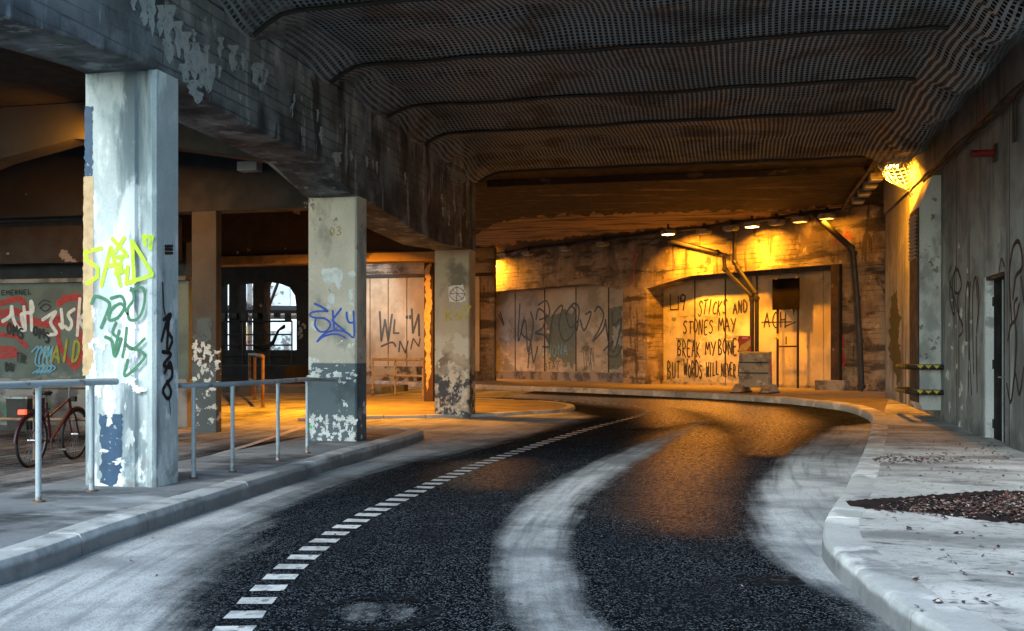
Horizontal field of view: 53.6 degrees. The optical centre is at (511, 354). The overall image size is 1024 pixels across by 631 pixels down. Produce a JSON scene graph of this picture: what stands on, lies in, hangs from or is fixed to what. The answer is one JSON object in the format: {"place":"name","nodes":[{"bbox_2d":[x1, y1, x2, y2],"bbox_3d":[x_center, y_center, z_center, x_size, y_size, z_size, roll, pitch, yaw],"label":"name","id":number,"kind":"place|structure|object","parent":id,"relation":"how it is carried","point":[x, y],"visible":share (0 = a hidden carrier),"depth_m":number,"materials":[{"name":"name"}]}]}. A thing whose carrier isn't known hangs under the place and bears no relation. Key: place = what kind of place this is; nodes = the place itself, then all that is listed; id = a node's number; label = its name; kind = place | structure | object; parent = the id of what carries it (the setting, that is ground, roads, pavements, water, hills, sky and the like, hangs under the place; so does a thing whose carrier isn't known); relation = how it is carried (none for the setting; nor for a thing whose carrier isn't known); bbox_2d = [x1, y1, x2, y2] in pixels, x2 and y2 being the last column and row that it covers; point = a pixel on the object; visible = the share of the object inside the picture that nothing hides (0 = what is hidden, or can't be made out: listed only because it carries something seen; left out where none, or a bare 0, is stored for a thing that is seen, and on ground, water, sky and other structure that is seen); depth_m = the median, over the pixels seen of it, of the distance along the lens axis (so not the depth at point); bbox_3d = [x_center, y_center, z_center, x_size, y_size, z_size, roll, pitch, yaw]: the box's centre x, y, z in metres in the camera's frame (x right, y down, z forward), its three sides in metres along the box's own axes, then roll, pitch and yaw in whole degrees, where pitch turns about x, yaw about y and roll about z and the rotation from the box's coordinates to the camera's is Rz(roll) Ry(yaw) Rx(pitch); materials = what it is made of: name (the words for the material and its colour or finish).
{"place":"outdoors","nodes":[
{"label":"outdoors","id":0,"kind":"place"},
{"bbox_2d":[4,395,44,429],"bbox_3d":[-9.224,1.120,19.221,0.501,0.660,0.560,0,0,13],"label":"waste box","id":1,"kind":"object","parent":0,"point":[14,404],"visible":0.64,"depth_m":18.99,"materials":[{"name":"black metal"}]},
{"bbox_2d":[0,428,406,548],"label":"pavement","id":2,"kind":"structure","parent":0,"point":[23,517],"depth_m":9.49,"materials":[{"name":"concrete"}]},
{"bbox_2d":[0,386,85,459],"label":"handrail","id":3,"kind":"object","parent":2,"relation":"on","point":[51,419],"visible":0.27,"depth_m":14.00,"materials":[{"name":"grey metal"}]},
{"bbox_2d":[13,379,85,467],"bbox_3d":[-6.102,0.902,13.557,0.654,1.130,1.804,0,0,13],"label":"bicycle","id":4,"kind":"object","parent":2,"relation":"on","point":[63,422],"visible":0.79,"depth_m":13.42,"materials":[{"name":"metal"}]},
{"bbox_2d":[0,378,118,502],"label":"handrail","id":5,"kind":"object","parent":2,"relation":"on","point":[38,385],"visible":0.96,"depth_m":8.94,"materials":[{"name":"metal"}]},
{"bbox_2d":[82,69,177,486],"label":"concrete pillar","id":6,"kind":"structure","parent":2,"relation":"on","point":[130,272],"depth_m":9.94,"materials":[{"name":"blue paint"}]},
{"bbox_2d":[0,0,476,251],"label":"concrete beam","id":7,"kind":"structure","parent":6,"relation":"on","point":[285,112],"depth_m":12.62,"materials":[{"name":"paint"}]},
{"bbox_2d":[0,47,85,221],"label":"side soffit","id":8,"kind":"structure","parent":7,"relation":"attached to","point":[26,80],"depth_m":14.94,"materials":[{"name":"black concrete"}]},
{"bbox_2d":[0,145,308,220],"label":"cross beam","id":9,"kind":"structure","parent":8,"relation":"attached to","point":[50,186],"depth_m":18.45,"materials":[{"name":"concrete"}]},
{"bbox_2d":[237,161,262,172],"bbox_3d":[-4.661,-3.335,18.018,0.380,0.160,0.240,0,0,13],"label":"junction box","id":10,"kind":"object","parent":9,"relation":"attached to","point":[247,166],"visible":0.91,"depth_m":17.92,"materials":[{"name":"metal"}]},
{"bbox_2d":[0,102,265,169],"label":"cross beam","id":11,"kind":"structure","parent":7,"relation":"attached to","point":[29,132],"depth_m":16.20,"materials":[{"name":"concrete"}]},
{"bbox_2d":[178,211,434,255],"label":"cross beam","id":12,"kind":"structure","parent":7,"relation":"attached to","point":[265,233],"depth_m":25.97,"materials":[{"name":"brown concrete"}]},
{"bbox_2d":[221,251,434,266],"bbox_3d":[-6.245,-2.422,26.189,10.400,0.225,0.600,0,0,13],"label":"beam flange","id":13,"kind":"object","parent":12,"relation":"attached to","point":[303,259],"visible":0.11,"depth_m":25.72,"materials":[{"name":"metal"}]},
{"bbox_2d":[218,0,1023,186],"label":"ceiling net","id":14,"kind":"object","parent":7,"relation":"hanging from","point":[560,52],"visible":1,"depth_m":14.37,"materials":[{"name":"grey plastic"}]},
{"bbox_2d":[291,0,1023,147],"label":"road soffit","id":15,"kind":"structure","parent":7,"relation":"on","point":[939,65],"depth_m":15.31,"materials":[{"name":"grey metal"}]},
{"bbox_2d":[178,377,337,478],"bbox_3d":[-2.925,0.806,12.650,0.430,1.028,4.941,0,0,11],"label":"handrail","id":16,"kind":"object","parent":2,"relation":"on","point":[231,385],"visible":0.88,"depth_m":11.14,"materials":[{"name":"metal"}]},
{"bbox_2d":[307,196,365,440],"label":"concrete pillar","id":17,"kind":"structure","parent":2,"relation":"on","point":[337,291],"depth_m":15.12,"materials":[{"name":"grey paint"}]},
{"bbox_2d":[221,384,407,393],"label":"side pavement","id":18,"kind":"structure","parent":0,"point":[300,388],"depth_m":32.76,"materials":[{"name":"concrete"}]},
{"bbox_2d":[228,283,421,383],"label":"bridge truss","id":19,"kind":"object","parent":18,"relation":"on","point":[400,370],"visible":0.12,"depth_m":42.30,"materials":[{"name":"metal"}]},
{"bbox_2d":[0,385,895,630],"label":"road","id":20,"kind":"structure","parent":0,"point":[496,548],"depth_m":8.25,"materials":[{"name":"black asphalt"}]},
{"bbox_2d":[0,242,191,427],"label":"mural wall","id":21,"kind":"structure","parent":20,"relation":"on","point":[41,321],"depth_m":20.00,"materials":[{"name":"concrete"}]},
{"bbox_2d":[0,217,181,264],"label":"cross beam","id":22,"kind":"structure","parent":21,"relation":"attached to","point":[42,242],"depth_m":19.59,"materials":[{"name":"brown concrete"}]},
{"bbox_2d":[192,211,220,432],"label":"pillar","id":23,"kind":"structure","parent":20,"relation":"on","point":[206,296],"depth_m":18.38,"materials":[{"name":"paint"}]},
{"bbox_2d":[0,426,423,585],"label":"kerb","id":24,"kind":"structure","parent":20,"relation":"on","point":[33,556],"depth_m":8.59,"materials":[{"name":"concrete"}]},
{"bbox_2d":[247,353,264,406],"bbox_3d":[-7.043,0.636,27.819,0.172,1.372,6.507,0,0,-17],"label":"handrail","id":25,"kind":"object","parent":20,"relation":"on","point":[261,356],"visible":0.86,"depth_m":27.99,"materials":[{"name":"metal"}]},
{"bbox_2d":[213,425,304,454],"bbox_3d":[-4.100,1.381,17.715,0.127,0.130,10.264,0,0,3],"label":"side lane line","id":26,"kind":"object","parent":20,"relation":"on","point":[265,439],"visible":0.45,"depth_m":16.83,"materials":[{"name":"paint"}]},
{"bbox_2d":[228,283,296,349],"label":"building","id":27,"kind":"structure","parent":20,"relation":"on","point":[284,295],"depth_m":66.85,"materials":[{"name":"grey metal"}]},
{"bbox_2d":[246,286,252,304],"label":"window","id":28,"kind":"structure","parent":27,"relation":"in","point":[246,286],"depth_m":67.30,"materials":[{"name":"white glass"}]},
{"bbox_2d":[270,285,289,305],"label":"window","id":29,"kind":"structure","parent":27,"relation":"in","point":[282,296],"depth_m":66.84,"materials":[{"name":"white glass"}]},
{"bbox_2d":[271,331,289,349],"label":"window","id":30,"kind":"structure","parent":27,"relation":"in","point":[281,339],"depth_m":66.84,"materials":[{"name":"white glass"}]},
{"bbox_2d":[221,365,308,383],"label":"arch platform","id":31,"kind":"structure","parent":20,"relation":"on","point":[230,373],"depth_m":35.98,"materials":[{"name":"concrete"}]},
{"bbox_2d":[221,320,292,364],"bbox_3d":[-10.246,-0.404,38.558,4.158,1.768,0.126,0,0,13],"label":"handrail","id":32,"kind":"object","parent":31,"relation":"on","point":[269,344],"visible":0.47,"depth_m":38.32,"materials":[{"name":"black metal"}]},
{"bbox_2d":[221,265,308,364],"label":"arch wall","id":33,"kind":"structure","parent":31,"relation":"on","point":[295,279],"depth_m":39.09,"materials":[{"name":"concrete"}]},
{"bbox_2d":[221,312,290,320],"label":"junction boxes","id":34,"kind":"object","parent":33,"relation":"attached to","point":[244,316],"visible":0.87,"depth_m":38.96,"materials":[{"name":"black metal"}]},
{"bbox_2d":[253,324,284,351],"bbox_3d":[-9.288,-0.626,38.754,1.340,1.044,0.090,0,0,13],"label":"hanging cable","id":35,"kind":"object","parent":33,"relation":"hanging from","point":[264,349],"visible":0.86,"depth_m":38.69,"materials":[{"name":"black metal"}]},
{"bbox_2d":[302,596,442,630],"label":"tar ring","id":36,"kind":"object","parent":20,"relation":"on","point":[315,614],"visible":1,"depth_m":5.57,"materials":[{"name":"black asphalt"}]},
{"bbox_2d":[372,358,423,396],"bbox_3d":[-3.383,0.685,30.206,2.134,1.150,0.233,0,0,36],"label":"handrail","id":37,"kind":"object","parent":20,"relation":"on","point":[395,375],"visible":0.85,"depth_m":30.32,"materials":[{"name":"metal"}]},
{"bbox_2d":[212,400,650,630],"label":"road marking","id":38,"kind":"object","parent":20,"relation":"on","point":[251,614],"visible":1,"depth_m":7.29,"materials":[{"name":"paint"}]},
{"bbox_2d":[298,395,574,420],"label":"island kerb","id":39,"kind":"structure","parent":20,"relation":"on","point":[569,407],"depth_m":21.69,"materials":[{"name":"concrete"}]},
{"bbox_2d":[299,396,566,416],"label":"traffic island","id":40,"kind":"structure","parent":39,"relation":"on","point":[387,405],"depth_m":24.07,"materials":[{"name":"concrete"}]},
{"bbox_2d":[424,263,434,400],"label":"rusty pillar","id":41,"kind":"structure","parent":40,"relation":"on","point":[429,331],"depth_m":25.83,"materials":[{"name":"brown metal"}]},
{"bbox_2d":[435,249,474,417],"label":"concrete pillar","id":42,"kind":"structure","parent":40,"relation":"on","point":[454,332],"depth_m":21.45,"materials":[{"name":"white paint"}]},
{"bbox_2d":[129,438,1019,627],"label":"scattered leaves","id":43,"kind":"object","parent":20,"relation":"on","point":[937,600],"visible":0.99,"depth_m":7.17,"materials":[{"name":"brown plant"}]},
{"bbox_2d":[374,381,1006,630],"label":"kerb","id":44,"kind":"structure","parent":20,"relation":"on","point":[889,592],"depth_m":6.70,"materials":[{"name":"concrete"}]},
{"bbox_2d":[496,203,885,391],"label":"wall","id":45,"kind":"structure","parent":20,"relation":"on","point":[655,309],"depth_m":36.52,"materials":[{"name":"concrete"}]},
{"bbox_2d":[476,127,924,252],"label":"soffit","id":46,"kind":"structure","parent":45,"relation":"on","point":[510,219],"depth_m":29.52,"materials":[{"name":"concrete"}]},
{"bbox_2d":[500,249,511,258],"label":"box lamp","id":47,"kind":"object","parent":46,"relation":"hanging from","point":[505,256],"visible":1,"depth_m":42.87,"materials":[{"name":"metal"}]},
{"bbox_2d":[522,247,533,255],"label":"box lamp","id":48,"kind":"object","parent":46,"relation":"hanging from","point":[527,253],"visible":1,"depth_m":41.70,"materials":[{"name":"metal"}]},
{"bbox_2d":[559,242,571,250],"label":"box lamp","id":49,"kind":"object","parent":46,"relation":"hanging from","point":[565,248],"visible":1,"depth_m":39.85,"materials":[{"name":"metal"}]},
{"bbox_2d":[596,237,609,246],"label":"box lamp","id":50,"kind":"object","parent":46,"relation":"hanging from","point":[603,243],"visible":1,"depth_m":38.18,"materials":[{"name":"metal"}]},
{"bbox_2d":[660,224,675,235],"bbox_3d":[5.335,-4.266,34.595,0.300,0.368,0.475,0,0,-38],"label":"box lamp","id":51,"kind":"object","parent":46,"relation":"hanging from","point":[667,231],"visible":1,"depth_m":34.49,"materials":[{"name":"grey"}]},
{"bbox_2d":[496,158,880,254],"bbox_3d":[5.452,-4.340,34.192,5.371,0.170,25.731,0,0,-22],"label":"ceiling pipe","id":52,"kind":"object","parent":46,"relation":"attached to","point":[862,180],"visible":0.87,"depth_m":33.79,"materials":[{"name":"black metal"}]},
{"bbox_2d":[487,166,894,189],"bbox_3d":[4.231,-4.370,25.106,9.880,0.160,0.450,0,0,13],"label":"deck rib","id":53,"kind":"object","parent":46,"relation":"attached to","point":[692,177],"visible":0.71,"depth_m":24.96,"materials":[{"name":"concrete"}]},
{"bbox_2d":[477,152,911,173],"bbox_3d":[3.670,-4.350,22.593,9.880,0.200,0.500,0,0,13],"label":"deck rib","id":54,"kind":"object","parent":46,"relation":"attached to","point":[880,155],"depth_m":22.44,"materials":[{"name":"metal"}]},
{"bbox_2d":[884,154,901,168],"bbox_3d":[8.030,-4.136,21.380,0.300,0.368,0.475,0,0,13],"label":"box lamp","id":55,"kind":"object","parent":54,"relation":"attached to","point":[893,158],"visible":0.38,"depth_m":21.19,"materials":[{"name":"white"}]},
{"bbox_2d":[477,128,925,169],"bbox_3d":[3.473,-4.250,21.136,9.630,0.400,0.330,0,0,13],"label":"deck rib","id":56,"kind":"object","parent":46,"relation":"attached to","point":[887,137],"visible":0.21,"depth_m":20.87,"materials":[{"name":"black concrete"}]},
{"bbox_2d":[696,223,711,234],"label":"box lamp","id":57,"kind":"object","parent":46,"relation":"hanging from","point":[704,231],"visible":1,"depth_m":34.28,"materials":[{"name":"metal"}]},
{"bbox_2d":[722,220,738,231],"bbox_3d":[7.227,-4.266,33.490,0.300,0.368,0.475,0,0,-38],"label":"box lamp","id":58,"kind":"object","parent":46,"relation":"hanging from","point":[729,227],"visible":1,"depth_m":33.38,"materials":[{"name":"metal"}]},
{"bbox_2d":[743,216,760,227],"bbox_3d":[7.710,-4.266,32.554,0.300,0.368,0.475,0,0,-38],"label":"box lamp","id":59,"kind":"object","parent":46,"relation":"hanging from","point":[753,224],"visible":1,"depth_m":32.45,"materials":[{"name":"grey metal"}]},
{"bbox_2d":[768,214,785,225],"bbox_3d":[8.366,-4.266,32.047,0.300,0.368,0.475,0,0,-38],"label":"box lamp","id":60,"kind":"object","parent":46,"relation":"hanging from","point":[777,222],"visible":1,"depth_m":31.95,"materials":[{"name":"metal"}]},
{"bbox_2d":[791,210,808,222],"bbox_3d":[8.912,-4.266,31.355,0.300,0.368,0.475,0,0,-38],"label":"box lamp","id":61,"kind":"object","parent":46,"relation":"hanging from","point":[801,219],"visible":1,"depth_m":31.25,"materials":[{"name":"grey metal"}]},
{"bbox_2d":[817,207,835,219],"bbox_3d":[9.504,-4.266,30.605,0.300,0.368,0.475,0,0,-38],"label":"box lamp","id":62,"kind":"object","parent":46,"relation":"hanging from","point":[826,215],"visible":1,"depth_m":30.52,"materials":[{"name":"grey metal"}]},
{"bbox_2d":[852,196,864,204],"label":"box lamp","id":63,"kind":"object","parent":46,"relation":"hanging from","point":[856,200],"visible":0.9,"depth_m":27.03,"materials":[{"name":"metal"}]},
{"bbox_2d":[857,189,870,196],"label":"box lamp","id":64,"kind":"object","parent":46,"relation":"hanging from","point":[863,193],"visible":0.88,"depth_m":25.77,"materials":[{"name":"metal"}]},
{"bbox_2d":[863,181,877,189],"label":"box lamp","id":65,"kind":"object","parent":46,"relation":"hanging from","point":[867,185],"visible":0.84,"depth_m":24.60,"materials":[{"name":"metal"}]},
{"bbox_2d":[868,165,883,182],"bbox_3d":[8.520,-4.236,23.713,0.300,0.368,0.475,0,0,13],"label":"box lamp","id":66,"kind":"object","parent":46,"relation":"hanging from","point":[876,176],"visible":0.94,"depth_m":23.54,"materials":[{"name":"metal"}]},
{"bbox_2d":[744,576,805,583],"bbox_3d":[1.679,1.444,6.482,0.340,0.009,0.200,0,0,0],"label":"drain cover","id":67,"kind":"object","parent":20,"relation":"on","point":[773,579],"visible":1,"depth_m":6.47,"materials":[{"name":"black metal"}]},
{"bbox_2d":[397,379,888,412],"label":"pavement","id":68,"kind":"structure","parent":0,"point":[877,400],"depth_m":31.59,"materials":[{"name":"concrete"}]},
{"bbox_2d":[366,248,495,380],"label":"panelled wall","id":69,"kind":"structure","parent":68,"relation":"on","point":[394,310],"depth_m":42.98,"materials":[{"name":"concrete"}]},
{"bbox_2d":[668,228,754,351],"bbox_3d":[6.726,-1.701,34.534,3.449,5.477,0.298,0,0,45],"label":"drain pipe","id":70,"kind":"object","parent":68,"relation":"on","point":[735,279],"visible":0.88,"depth_m":33.95,"materials":[{"name":"black metal"}]},
{"bbox_2d":[731,231,759,351],"bbox_3d":[7.702,-1.544,33.490,0.974,5.154,0.378,0,0,27],"label":"drain pipe","id":71,"kind":"object","parent":70,"relation":"attached to","point":[734,262],"visible":0.94,"depth_m":33.38,"materials":[{"name":"black metal"}]},
{"bbox_2d":[730,352,779,393],"bbox_3d":[6.926,0.506,28.849,1.100,1.172,1.080,0,0,32],"label":"road barrier","id":72,"kind":"object","parent":68,"relation":"on","point":[755,369],"visible":0.99,"depth_m":28.67,"materials":[{"name":"grey plastic"}]},
{"bbox_2d":[739,336,750,350],"bbox_3d":[6.664,-0.310,29.015,0.360,0.440,0.036,0,0,32],"label":"warning board","id":73,"kind":"object","parent":72,"relation":"on","point":[744,343],"visible":1,"depth_m":29.00,"materials":[{"name":"red plastic"}]},
{"bbox_2d":[772,276,799,387],"bbox_3d":[8.958,-0.715,33.071,0.140,3.649,1.054,0,0,-38],"label":"board stand","id":74,"kind":"object","parent":68,"relation":"on","point":[785,293],"visible":0.97,"depth_m":33.07,"materials":[{"name":"black metal"}]},
{"bbox_2d":[815,264,849,390],"bbox_3d":[9.857,-0.800,31.045,0.500,3.900,1.031,0,0,-38],"label":"steel post","id":75,"kind":"object","parent":68,"relation":"on","point":[836,382],"visible":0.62,"depth_m":30.89,"materials":[{"name":"black metal"}]},
{"bbox_2d":[810,210,865,390],"bbox_3d":[9.813,-1.655,30.503,1.714,5.517,0.311,0,0,40],"label":"drain pipe","id":76,"kind":"object","parent":68,"relation":"on","point":[852,253],"visible":0.99,"depth_m":30.09,"materials":[{"name":"black metal"}]},
{"bbox_2d":[859,399,1023,630],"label":"pavement","id":77,"kind":"structure","parent":0,"point":[889,536],"depth_m":7.70,"materials":[{"name":"grey concrete"}]},
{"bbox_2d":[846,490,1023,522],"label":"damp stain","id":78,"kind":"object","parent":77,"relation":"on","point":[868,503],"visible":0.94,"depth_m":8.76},
{"bbox_2d":[868,452,1008,463],"bbox_3d":[5.217,1.280,12.511,1.800,0.034,1.129,0,0,-12],"label":"leaf drift","id":79,"kind":"object","parent":77,"relation":"on","point":[915,459],"visible":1,"depth_m":12.41,"materials":[{"name":"brown plant"}]},
{"bbox_2d":[872,486,1023,523],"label":"leaf litter","id":80,"kind":"object","parent":77,"relation":"on","point":[1000,508],"visible":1,"depth_m":8.52,"materials":[{"name":"brown plant"}]},
{"bbox_2d":[884,14,1023,452],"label":"concrete wall","id":81,"kind":"structure","parent":77,"relation":"on","point":[982,289],"depth_m":15.88,"materials":[{"name":"grey concrete"}]},
{"bbox_2d":[877,160,914,196],"bbox_3d":[8.085,-3.662,21.343,0.755,0.786,0.861,0,0,13],"label":"torn net","id":82,"kind":"object","parent":81,"relation":"attached to","point":[902,187],"visible":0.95,"depth_m":21.11,"materials":[{"name":"fabric"}]},
{"bbox_2d":[895,364,943,369],"bbox_3d":[7.735,0.230,19.353,0.614,0.095,1.854,0,0,13],"label":"guard rail","id":83,"kind":"object","parent":81,"relation":"attached to","point":[922,366],"visible":0.99,"depth_m":18.48,"materials":[{"name":"black metal"}]},
{"bbox_2d":[895,387,943,394],"bbox_3d":[7.735,0.690,19.353,0.614,0.095,1.854,0,0,13],"label":"guard rail","id":84,"kind":"object","parent":81,"relation":"attached to","point":[905,390],"visible":0.93,"depth_m":18.51,"materials":[{"name":"black metal"}]},
{"bbox_2d":[908,175,940,409],"bbox_3d":[7.784,-1.135,19.165,0.445,4.330,1.000,0,0,13],"label":"duct box","id":85,"kind":"object","parent":81,"relation":"attached to","point":[924,238],"visible":1,"depth_m":18.69,"materials":[{"name":"paint"}]},
{"bbox_2d":[923,80,1023,182],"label":"cable","id":86,"kind":"object","parent":81,"relation":"attached to","point":[1018,92],"depth_m":15.26,"materials":[{"name":"black rubber"}]},
{"bbox_2d":[970,143,997,161],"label":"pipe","id":87,"kind":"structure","parent":81,"relation":"attached to","point":[993,152],"depth_m":14.68,"materials":[{"name":"brown metal"}]},
{"bbox_2d":[992,278,1004,442],"bbox_3d":[7.159,0.095,14.796,0.132,2.430,1.180,0,0,13],"label":"door","id":88,"kind":"structure","parent":81,"relation":"in","point":[998,301],"depth_m":15.02,"materials":[{"name":"black paint"}]},
{"bbox_2d":[1012,97,1016,142],"bbox_3d":[6.685,-3.122,13.482,0.035,0.600,0.120,0,0,13],"label":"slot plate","id":89,"kind":"object","parent":81,"relation":"attached to","point":[1014,120],"visible":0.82,"depth_m":13.43,"materials":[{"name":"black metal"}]}
]}

